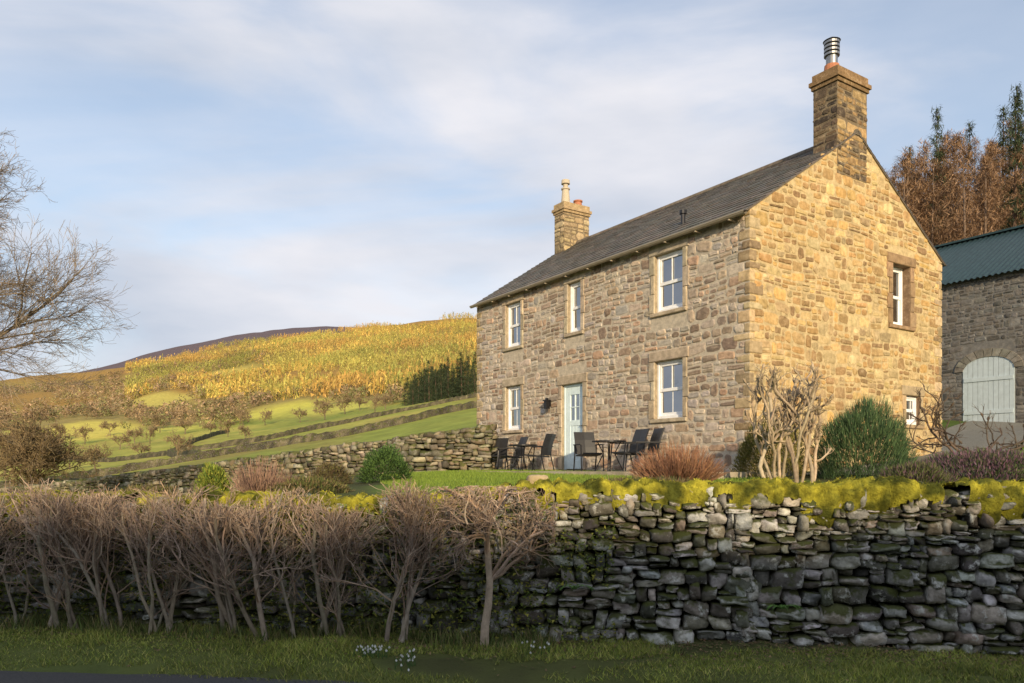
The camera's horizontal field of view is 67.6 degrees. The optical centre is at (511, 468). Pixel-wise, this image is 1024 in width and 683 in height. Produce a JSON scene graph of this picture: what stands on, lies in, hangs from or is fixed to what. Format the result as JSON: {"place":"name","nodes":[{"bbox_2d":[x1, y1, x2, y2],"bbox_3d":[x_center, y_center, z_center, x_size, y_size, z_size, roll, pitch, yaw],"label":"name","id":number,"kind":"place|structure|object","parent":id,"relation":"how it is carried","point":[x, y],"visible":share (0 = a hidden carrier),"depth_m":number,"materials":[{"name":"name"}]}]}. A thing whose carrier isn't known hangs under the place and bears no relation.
{"place":"outdoors","nodes":[
{"label":"outdoors","id":0,"kind":"place"},
{"bbox_2d":[0,671,361,682],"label":"road","id":1,"kind":"structure","parent":0,"point":[32,677],"depth_m":5.83,"materials":[{"name":"grey asphalt"}]},
{"bbox_2d":[0,318,1023,682],"bbox_3d":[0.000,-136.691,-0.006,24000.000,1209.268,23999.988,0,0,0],"label":"ground","id":2,"kind":"structure","parent":0,"point":[284,418],"depth_m":6.60,"materials":[{"name":"green plant"}]},
{"bbox_2d":[0,489,61,628],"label":"hedge shrub","id":3,"kind":"object","parent":2,"relation":"on","point":[20,544],"visible":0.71,"depth_m":7.25,"materials":[{"name":"brown plant"}]},
{"bbox_2d":[0,405,102,485],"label":"bare tree","id":4,"kind":"object","parent":2,"relation":"on","point":[35,450],"visible":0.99,"depth_m":49.19,"materials":[{"name":"brown plant"}]},
{"bbox_2d":[0,476,103,487],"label":"field wall","id":5,"kind":"structure","parent":2,"relation":"on","point":[20,484],"depth_m":55.56,"materials":[{"name":"grey stone"}]},
{"bbox_2d":[0,475,132,629],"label":"hedge shrub","id":6,"kind":"object","parent":2,"relation":"on","point":[53,543],"visible":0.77,"depth_m":7.05,"materials":[{"name":"brown plant"}]},
{"bbox_2d":[0,129,139,448],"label":"bare tree","id":7,"kind":"object","parent":2,"relation":"on","point":[14,304],"visible":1,"depth_m":15.50,"materials":[{"name":"brown plant"}]},
{"bbox_2d":[71,423,93,444],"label":"bare tree","id":8,"kind":"object","parent":2,"relation":"on","point":[81,430],"visible":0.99,"depth_m":269.37,"materials":[{"name":"brown plant"}]},
{"bbox_2d":[3,482,185,629],"bbox_3d":[-3.850,0.832,7.106,1.778,1.422,0.678,0,0,-8],"label":"hedge shrub","id":9,"kind":"object","parent":2,"relation":"on","point":[96,554],"visible":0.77,"depth_m":7.00,"materials":[{"name":"brown plant"}]},
{"bbox_2d":[79,441,113,468],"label":"bare tree","id":10,"kind":"object","parent":2,"relation":"on","point":[86,449],"visible":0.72,"depth_m":125.06,"materials":[{"name":"brown plant"}]},
{"bbox_2d":[1,449,199,466],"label":"field wall","id":11,"kind":"structure","parent":2,"relation":"on","point":[170,453],"depth_m":153.12,"materials":[{"name":"grey stone"}]},
{"bbox_2d":[99,419,122,435],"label":"bare tree","id":12,"kind":"object","parent":2,"relation":"on","point":[105,424],"visible":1,"depth_m":309.64,"materials":[{"name":"brown plant"}]},
{"bbox_2d":[105,432,130,449],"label":"bare tree","id":13,"kind":"object","parent":2,"relation":"on","point":[126,438],"visible":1,"depth_m":209.38,"materials":[{"name":"brown plant"}]},
{"bbox_2d":[126,427,143,443],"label":"bare tree","id":14,"kind":"object","parent":2,"relation":"on","point":[129,433],"visible":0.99,"depth_m":249.42,"materials":[{"name":"brown plant"}]},
{"bbox_2d":[0,347,274,419],"bbox_3d":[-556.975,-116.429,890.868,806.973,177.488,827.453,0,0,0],"label":"broadleaf wood","id":15,"kind":"object","parent":2,"relation":"on","point":[110,399],"visible":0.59,"depth_m":773.05,"materials":[{"name":"brown plant"}]},
{"bbox_2d":[124,441,151,453],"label":"bare tree","id":16,"kind":"object","parent":2,"relation":"on","point":[143,449],"visible":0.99,"depth_m":159.54,"materials":[{"name":"brown plant"}]},
{"bbox_2d":[140,422,157,443],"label":"bare tree","id":17,"kind":"object","parent":2,"relation":"on","point":[151,429],"visible":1,"depth_m":229.19,"materials":[{"name":"brown plant"}]},
{"bbox_2d":[121,481,187,496],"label":"bush","id":18,"kind":"object","parent":2,"relation":"on","point":[147,488],"visible":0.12,"depth_m":10.94,"materials":[{"name":"brown plant"}]},
{"bbox_2d":[150,411,169,432],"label":"bare tree","id":19,"kind":"object","parent":2,"relation":"on","point":[156,419],"visible":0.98,"depth_m":299.13,"materials":[{"name":"brown plant"}]},
{"bbox_2d":[83,483,261,634],"bbox_3d":[-3.030,0.836,7.050,1.835,1.421,0.699,0,0,-5],"label":"hedge shrub","id":20,"kind":"object","parent":2,"relation":"on","point":[148,568],"visible":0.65,"depth_m":6.96,"materials":[{"name":"brown plant"}]},
{"bbox_2d":[163,429,194,455],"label":"bare tree","id":21,"kind":"object","parent":2,"relation":"on","point":[178,441],"visible":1,"depth_m":112.26,"materials":[{"name":"brown plant"}]},
{"bbox_2d":[171,417,196,433],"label":"bare tree","id":22,"kind":"object","parent":2,"relation":"on","point":[182,424],"visible":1,"depth_m":274.31,"materials":[{"name":"brown plant"}]},
{"bbox_2d":[170,430,229,448],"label":"field wall","id":23,"kind":"structure","parent":2,"relation":"on","point":[206,436],"depth_m":209.38,"materials":[{"name":"grey stone"}]},
{"bbox_2d":[0,376,405,432],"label":"broadleaf wood","id":24,"kind":"object","parent":2,"relation":"on","point":[168,414],"visible":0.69,"depth_m":428.81,"materials":[{"name":"brown plant"}]},
{"bbox_2d":[119,480,299,633],"bbox_3d":[-2.796,0.806,6.963,1.729,1.439,0.688,0,0,-5],"label":"hedge shrub","id":25,"kind":"object","parent":2,"relation":"on","point":[225,603],"visible":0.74,"depth_m":6.88,"materials":[{"name":"brown plant"}]},
{"bbox_2d":[193,461,235,492],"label":"bush","id":26,"kind":"object","parent":2,"relation":"on","point":[216,474],"visible":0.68,"depth_m":13.85,"materials":[{"name":"green plant"}]},
{"bbox_2d":[0,401,476,482],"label":"field wall","id":27,"kind":"structure","parent":2,"relation":"on","point":[239,448],"depth_m":93.25,"materials":[{"name":"grey stone"}]},
{"bbox_2d":[232,407,251,425],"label":"bare tree","id":28,"kind":"object","parent":2,"relation":"on","point":[236,412],"visible":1,"depth_m":290.50,"materials":[{"name":"brown plant"}]},
{"bbox_2d":[237,423,253,437],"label":"bare tree","id":29,"kind":"object","parent":2,"relation":"on","point":[241,428],"visible":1,"depth_m":160.05,"materials":[{"name":"brown plant"}]},
{"bbox_2d":[146,483,348,641],"bbox_3d":[-2.315,0.854,6.883,1.686,1.462,0.709,0,0,-6],"label":"hedge shrub","id":30,"kind":"object","parent":2,"relation":"on","point":[256,525],"visible":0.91,"depth_m":6.75,"materials":[{"name":"brown plant"}]},
{"bbox_2d":[0,424,498,493],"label":"dry stone wall","id":31,"kind":"structure","parent":2,"relation":"on","point":[464,449],"depth_m":22.47,"materials":[{"name":"grey stone"}]},
{"bbox_2d":[223,458,294,492],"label":"twiggy bush","id":32,"kind":"object","parent":2,"relation":"on","point":[257,483],"visible":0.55,"depth_m":10.84,"materials":[{"name":"brown plant"}]},
{"bbox_2d":[124,312,476,401],"bbox_3d":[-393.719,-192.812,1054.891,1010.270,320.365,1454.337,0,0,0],"label":"larch wood","id":33,"kind":"object","parent":2,"relation":"on","point":[354,375],"visible":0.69,"depth_m":822.48,"materials":[{"name":"yellow plant"}]},
{"bbox_2d":[261,475,353,494],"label":"bush","id":34,"kind":"object","parent":2,"relation":"on","point":[322,484],"visible":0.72,"depth_m":10.77,"materials":[{"name":"brown plant"}]},
{"bbox_2d":[236,490,401,637],"bbox_3d":[-1.710,0.872,6.889,1.508,1.357,0.659,0,0,5],"label":"hedge shrub","id":35,"kind":"object","parent":2,"relation":"on","point":[327,534],"visible":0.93,"depth_m":6.81,"materials":[{"name":"brown plant"}]},
{"bbox_2d":[171,393,476,451],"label":"field wall","id":36,"kind":"structure","parent":2,"relation":"on","point":[227,443],"depth_m":161.16,"materials":[{"name":"grey stone"}]},
{"bbox_2d":[312,400,335,419],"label":"bare tree","id":37,"kind":"object","parent":2,"relation":"on","point":[324,409],"visible":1,"depth_m":249.28,"materials":[{"name":"brown plant"}]},
{"bbox_2d":[307,461,353,485],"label":"bush","id":38,"kind":"object","parent":2,"relation":"on","point":[329,469],"visible":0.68,"depth_m":14.88,"materials":[{"name":"brown plant"}]},
{"bbox_2d":[0,608,685,656],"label":"undergrowth","id":39,"kind":"object","parent":2,"relation":"on","point":[95,623],"visible":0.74,"depth_m":6.87,"materials":[{"name":"green plant"}]},
{"bbox_2d":[334,394,353,413],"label":"bare tree","id":40,"kind":"object","parent":2,"relation":"on","point":[344,401],"visible":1,"depth_m":288.82,"materials":[{"name":"brown plant"}]},
{"bbox_2d":[353,644,389,658],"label":"snowdrop clump","id":41,"kind":"object","parent":2,"relation":"on","point":[368,650],"visible":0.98,"depth_m":6.17,"materials":[{"name":"white plant"}]},
{"bbox_2d":[366,394,386,411],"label":"bare tree","id":42,"kind":"object","parent":2,"relation":"on","point":[375,400],"visible":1,"depth_m":200.06,"materials":[{"name":"brown plant"}]},
{"bbox_2d":[356,443,414,482],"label":"bush","id":43,"kind":"object","parent":2,"relation":"on","point":[384,455],"visible":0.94,"depth_m":14.57,"materials":[{"name":"green plant"}]},
{"bbox_2d":[300,475,505,642],"bbox_3d":[-0.884,0.798,6.733,1.875,1.500,0.715,0,0,3],"label":"hedge shrub","id":44,"kind":"object","parent":2,"relation":"on","point":[410,520],"visible":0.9,"depth_m":6.69,"materials":[{"name":"brown plant"}]},
{"bbox_2d":[393,648,416,671],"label":"snowdrop clump","id":45,"kind":"object","parent":2,"relation":"on","point":[408,655],"visible":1,"depth_m":5.98,"materials":[{"name":"white plant"}]},
{"bbox_2d":[418,360,437,402],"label":"spruce tree","id":46,"kind":"object","parent":2,"relation":"on","point":[427,368],"visible":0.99,"depth_m":231.07,"materials":[{"name":"green plant"}]},
{"bbox_2d":[439,357,455,399],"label":"spruce tree","id":47,"kind":"object","parent":2,"relation":"on","point":[447,381],"visible":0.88,"depth_m":237.42,"materials":[{"name":"green plant"}]},
{"bbox_2d":[451,351,471,395],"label":"spruce tree","id":48,"kind":"object","parent":2,"relation":"on","point":[461,379],"visible":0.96,"depth_m":225.95,"materials":[{"name":"green plant"}]},
{"bbox_2d":[425,485,556,645],"bbox_3d":[-0.181,0.852,6.613,1.125,1.424,0.724,0,0,0],"label":"hedge shrub","id":49,"kind":"object","parent":2,"relation":"on","point":[487,515],"visible":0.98,"depth_m":6.51,"materials":[{"name":"brown plant"}]},
{"bbox_2d":[0,475,1023,657],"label":"dry stone wall","id":50,"kind":"structure","parent":2,"relation":"on","point":[881,561],"depth_m":6.68,"materials":[{"name":"grey stone"}]},
{"bbox_2d":[0,500,616,642],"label":"ivy plant","id":51,"kind":"object","parent":50,"relation":"attached to","point":[388,557],"visible":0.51,"depth_m":6.96,"materials":[{"name":"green plant"}]},
{"bbox_2d":[526,474,547,483],"bbox_3d":[0.237,0.110,7.164,0.219,0.119,0.190,0,0,0],"label":"boulder","id":52,"kind":"object","parent":50,"relation":"on","point":[532,478],"visible":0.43,"depth_m":7.08,"materials":[{"name":"stone"}]},
{"bbox_2d":[379,469,758,495],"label":"lawn grass","id":53,"kind":"structure","parent":2,"relation":"on","point":[450,476],"depth_m":13.57,"materials":[{"name":"green plant"}]},
{"bbox_2d":[584,474,714,482],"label":"border plant","id":54,"kind":"object","parent":2,"relation":"on","point":[660,478],"visible":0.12,"depth_m":9.35,"materials":[{"name":"green plant"}]},
{"bbox_2d":[625,439,728,482],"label":"twiggy bush","id":55,"kind":"object","parent":2,"relation":"on","point":[676,464],"visible":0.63,"depth_m":10.14,"materials":[{"name":"brown plant"}]},
{"bbox_2d":[469,36,946,471],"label":"stone house","id":56,"kind":"structure","parent":2,"relation":"on","point":[676,319],"depth_m":16.64,"materials":[{"name":"brown stone"}]},
{"bbox_2d":[502,376,523,433],"bbox_3d":[0.116,-1.762,21.348,0.305,1.535,1.112,0,0,-33],"label":"window","id":57,"kind":"structure","parent":56,"relation":"in","point":[515,394],"depth_m":21.43,"materials":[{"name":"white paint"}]},
{"bbox_2d":[502,291,524,351],"bbox_3d":[0.117,-4.075,21.346,0.305,1.530,1.107,0,0,-33],"label":"window","id":58,"kind":"structure","parent":56,"relation":"in","point":[515,311],"depth_m":21.43,"materials":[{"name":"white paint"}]},
{"bbox_2d":[551,372,587,470],"bbox_3d":[1.413,-1.095,19.004,0.480,2.510,1.211,0,0,-33],"label":"door","id":59,"kind":"structure","parent":56,"relation":"in","point":[575,420],"depth_m":19.20,"materials":[{"name":"teal paint"}]},
{"bbox_2d":[563,269,584,337],"bbox_3d":[1.632,-4.085,19.047,0.305,1.550,0.860,0,0,-33],"label":"window","id":60,"kind":"structure","parent":56,"relation":"in","point":[577,303],"depth_m":19.10,"materials":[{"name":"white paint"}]},
{"bbox_2d":[648,346,688,422],"bbox_3d":[3.415,-1.767,16.339,0.305,1.545,1.183,0,0,-33],"label":"window","id":61,"kind":"structure","parent":56,"relation":"in","point":[672,379],"depth_m":16.39,"materials":[{"name":"white paint"}]},
{"bbox_2d":[649,234,689,317],"bbox_3d":[3.420,-4.065,16.332,0.305,1.550,1.181,0,0,-33],"label":"window","id":62,"kind":"structure","parent":56,"relation":"in","point":[673,271],"depth_m":16.36,"materials":[{"name":"white paint"}]},
{"bbox_2d":[886,251,916,331],"bbox_3d":[8.768,-4.000,17.421,1.186,1.680,0.305,0,0,-33],"label":"window","id":63,"kind":"structure","parent":56,"relation":"in","point":[894,298],"depth_m":17.53,"materials":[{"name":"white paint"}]},
{"bbox_2d":[901,385,924,428],"bbox_3d":[9.170,-1.415,17.686,0.949,0.970,0.305,0,0,-33],"label":"window","id":64,"kind":"structure","parent":56,"relation":"in","point":[908,402],"depth_m":17.67,"materials":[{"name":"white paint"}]},
{"bbox_2d":[730,416,809,478],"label":"bush","id":65,"kind":"object","parent":2,"relation":"on","point":[748,453],"visible":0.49,"depth_m":13.13,"materials":[{"name":"green plant"}]},
{"bbox_2d":[743,358,833,482],"bbox_3d":[4.145,-0.685,11.481,1.326,1.901,1.315,0,0,20],"label":"pruned tree","id":66,"kind":"object","parent":2,"relation":"on","point":[785,420],"visible":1,"depth_m":11.41,"materials":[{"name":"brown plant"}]},
{"bbox_2d":[809,391,923,479],"bbox_3d":[5.711,-0.556,12.455,1.760,1.465,1.843,0,0,0],"label":"rosemary bush","id":67,"kind":"object","parent":2,"relation":"on","point":[850,431],"visible":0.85,"depth_m":12.08,"materials":[{"name":"green plant"}]},
{"bbox_2d":[893,156,927,230],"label":"larch tree","id":68,"kind":"object","parent":2,"relation":"on","point":[904,171],"visible":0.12,"depth_m":59.88,"materials":[{"name":"brown plant"}]},
{"bbox_2d":[874,457,960,482],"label":"heather bush","id":69,"kind":"object","parent":2,"relation":"on","point":[908,470],"visible":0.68,"depth_m":10.18,"materials":[{"name":"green plant"}]},
{"bbox_2d":[892,145,944,237],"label":"larch tree","id":70,"kind":"object","parent":2,"relation":"on","point":[907,154],"visible":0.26,"depth_m":60.74,"materials":[{"name":"brown plant"}]},
{"bbox_2d":[901,165,940,242],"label":"larch tree","id":71,"kind":"object","parent":2,"relation":"on","point":[911,176],"visible":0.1,"depth_m":62.58,"materials":[{"name":"brown plant"}]},
{"bbox_2d":[905,139,951,245],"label":"larch tree","id":72,"kind":"object","parent":2,"relation":"on","point":[925,149],"visible":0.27,"depth_m":61.80,"materials":[{"name":"brown plant"}]},
{"bbox_2d":[911,160,963,243],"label":"larch tree","id":73,"kind":"object","parent":2,"relation":"on","point":[931,172],"visible":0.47,"depth_m":60.43,"materials":[{"name":"brown plant"}]},
{"bbox_2d":[924,105,954,244],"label":"spruce tree","id":74,"kind":"object","parent":2,"relation":"on","point":[936,143],"visible":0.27,"depth_m":65.69,"materials":[{"name":"green plant"}]},
{"bbox_2d":[931,128,961,238],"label":"larch tree","id":75,"kind":"object","parent":2,"relation":"on","point":[945,137],"visible":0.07,"depth_m":82.84,"materials":[{"name":"brown plant"}]},
{"bbox_2d":[935,129,983,244],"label":"larch tree","id":76,"kind":"object","parent":2,"relation":"on","point":[957,143],"visible":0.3,"depth_m":64.35,"materials":[{"name":"brown plant"}]},
{"bbox_2d":[935,130,983,242],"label":"larch tree","id":77,"kind":"object","parent":2,"relation":"on","point":[955,168],"visible":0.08,"depth_m":78.54,"materials":[{"name":"brown plant"}]},
{"bbox_2d":[927,138,997,242],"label":"larch tree","id":78,"kind":"object","parent":2,"relation":"on","point":[950,168],"visible":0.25,"depth_m":65.53,"materials":[{"name":"brown plant"}]},
{"bbox_2d":[902,377,1023,458],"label":"pruned tree","id":79,"kind":"object","parent":2,"relation":"on","point":[942,431],"visible":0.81,"depth_m":15.61,"materials":[{"name":"brown plant"}]},
{"bbox_2d":[934,136,1000,243],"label":"larch tree","id":80,"kind":"object","parent":2,"relation":"on","point":[963,179],"visible":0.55,"depth_m":58.12,"materials":[{"name":"brown plant"}]},
{"bbox_2d":[958,120,979,234],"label":"spruce tree","id":81,"kind":"object","parent":2,"relation":"on","point":[970,130],"visible":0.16,"depth_m":81.81,"materials":[{"name":"green plant"}]},
{"bbox_2d":[914,445,1023,482],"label":"heather bush","id":82,"kind":"object","parent":2,"relation":"on","point":[1000,462],"visible":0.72,"depth_m":10.44,"materials":[{"name":"brown plant"}]},
{"bbox_2d":[958,136,987,233],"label":"larch tree","id":83,"kind":"object","parent":2,"relation":"on","point":[974,164],"visible":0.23,"depth_m":75.28,"materials":[{"name":"brown plant"}]},
{"bbox_2d":[934,224,1023,422],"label":"stone barn","id":84,"kind":"structure","parent":2,"relation":"on","point":[982,317],"depth_m":24.57,"materials":[{"name":"grey stone"}]},
{"bbox_2d":[963,356,1014,422],"bbox_3d":[15.118,-2.385,24.276,0.100,2.370,1.528,0,0,-33],"label":"door","id":85,"kind":"structure","parent":84,"relation":"in","point":[989,381],"depth_m":24.20,"materials":[{"name":"grey paint"}]},
{"bbox_2d":[962,155,1013,235],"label":"larch tree","id":86,"kind":"object","parent":2,"relation":"on","point":[990,204],"visible":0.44,"depth_m":60.49,"materials":[{"name":"brown plant"}]},
{"bbox_2d":[966,143,1016,236],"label":"larch tree","id":87,"kind":"object","parent":2,"relation":"on","point":[997,163],"visible":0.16,"depth_m":66.33,"materials":[{"name":"brown plant"}]},
{"bbox_2d":[973,145,1012,233],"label":"larch tree","id":88,"kind":"object","parent":2,"relation":"on","point":[992,157],"visible":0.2,"depth_m":65.16,"materials":[{"name":"brown plant"}]},
{"bbox_2d":[975,144,1021,233],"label":"larch tree","id":89,"kind":"object","parent":2,"relation":"on","point":[1002,162],"visible":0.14,"depth_m":73.65,"materials":[{"name":"brown plant"}]},
{"bbox_2d":[992,104,1012,205],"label":"spruce tree","id":90,"kind":"object","parent":2,"relation":"on","point":[1003,116],"visible":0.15,"depth_m":83.57,"materials":[{"name":"green plant"}]},
{"bbox_2d":[982,149,1023,230],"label":"larch tree","id":91,"kind":"object","parent":2,"relation":"on","point":[1009,184],"visible":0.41,"depth_m":61.74,"materials":[{"name":"brown plant"}]},
{"bbox_2d":[993,93,1023,230],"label":"spruce tree","id":92,"kind":"object","parent":2,"relation":"on","point":[1018,142],"visible":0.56,"depth_m":61.86,"materials":[{"name":"green plant"}]},
{"bbox_2d":[996,122,1023,225],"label":"larch tree","id":93,"kind":"object","parent":2,"relation":"on","point":[1017,180],"visible":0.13,"depth_m":72.94,"materials":[{"name":"brown plant"}]},
{"bbox_2d":[1004,81,1023,225],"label":"spruce tree","id":94,"kind":"object","parent":2,"relation":"on","point":[1022,96],"visible":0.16,"depth_m":75.98,"materials":[{"name":"green plant"}]},
{"bbox_2d":[0,618,1023,682],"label":"verge grass","id":95,"kind":"structure","parent":0,"point":[282,646],"depth_m":6.17,"materials":[{"name":"green plant"}]},
{"bbox_2d":[0,0,1023,379],"label":"sky","id":96,"kind":"structure","parent":0,"point":[246,166],"materials":[{"name":"blue"}]},
{"bbox_2d":[415,471,791,478],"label":"patio","id":97,"kind":"structure","parent":0,"point":[730,475],"depth_m":14.37,"materials":[{"name":"grey stone"}]},
{"bbox_2d":[480,438,508,469],"bbox_3d":[-0.453,-0.400,20.793,0.566,0.903,0.713,0,0,28],"label":"patio chair","id":98,"kind":"object","parent":97,"relation":"on","point":[501,442],"visible":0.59,"depth_m":20.93,"materials":[{"name":"metal"}]},
{"bbox_2d":[498,437,528,469],"bbox_3d":[0.042,-0.400,20.145,0.713,0.903,0.566,0,0,-22],"label":"patio chair","id":99,"kind":"object","parent":97,"relation":"on","point":[523,440],"visible":0.78,"depth_m":20.18,"materials":[{"name":"metal"}]},
{"bbox_2d":[508,444,537,470],"bbox_3d":[0.270,-0.274,18.847,0.720,0.651,0.720,0,0,-33],"label":"patio table","id":100,"kind":"object","parent":97,"relation":"on","point":[513,445],"visible":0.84,"depth_m":18.69,"materials":[{"name":"metal"}]},
{"bbox_2d":[522,434,555,470],"bbox_3d":[0.679,-0.400,18.742,0.713,0.903,0.566,0,0,30],"label":"patio chair","id":101,"kind":"object","parent":97,"relation":"on","point":[547,446],"visible":0.9,"depth_m":18.60,"materials":[{"name":"metal"}]},
{"bbox_2d":[573,432,604,470],"bbox_3d":[1.721,-0.400,17.330,0.566,0.903,0.713,0,0,-12],"label":"patio chair","id":102,"kind":"object","parent":97,"relation":"on","point":[584,445],"visible":0.92,"depth_m":17.52,"materials":[{"name":"metal"}]},
{"bbox_2d":[592,440,625,470],"bbox_3d":[2.057,-0.274,16.225,0.720,0.651,0.720,0,0,-33],"label":"patio table","id":103,"kind":"object","parent":97,"relation":"on","point":[608,442],"visible":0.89,"depth_m":16.17,"materials":[{"name":"metal"}]},
{"bbox_2d":[609,428,649,470],"bbox_3d":[2.493,-0.400,16.153,0.713,0.903,0.566,0,0,-25],"label":"patio chair","id":104,"kind":"object","parent":97,"relation":"on","point":[640,434],"visible":0.74,"depth_m":16.21,"materials":[{"name":"metal"}]},
{"bbox_2d":[625,428,664,470],"bbox_3d":[2.773,-0.400,15.903,0.713,0.903,0.566,0,0,-13],"label":"patio chair","id":105,"kind":"object","parent":97,"relation":"on","point":[655,439],"visible":0.77,"depth_m":15.87,"materials":[{"name":"metal"}]},
{"bbox_2d":[806,421,1023,474],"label":"gravel path","id":106,"kind":"structure","parent":0,"point":[972,432],"depth_m":20.43,"materials":[{"name":"grey gravel"}]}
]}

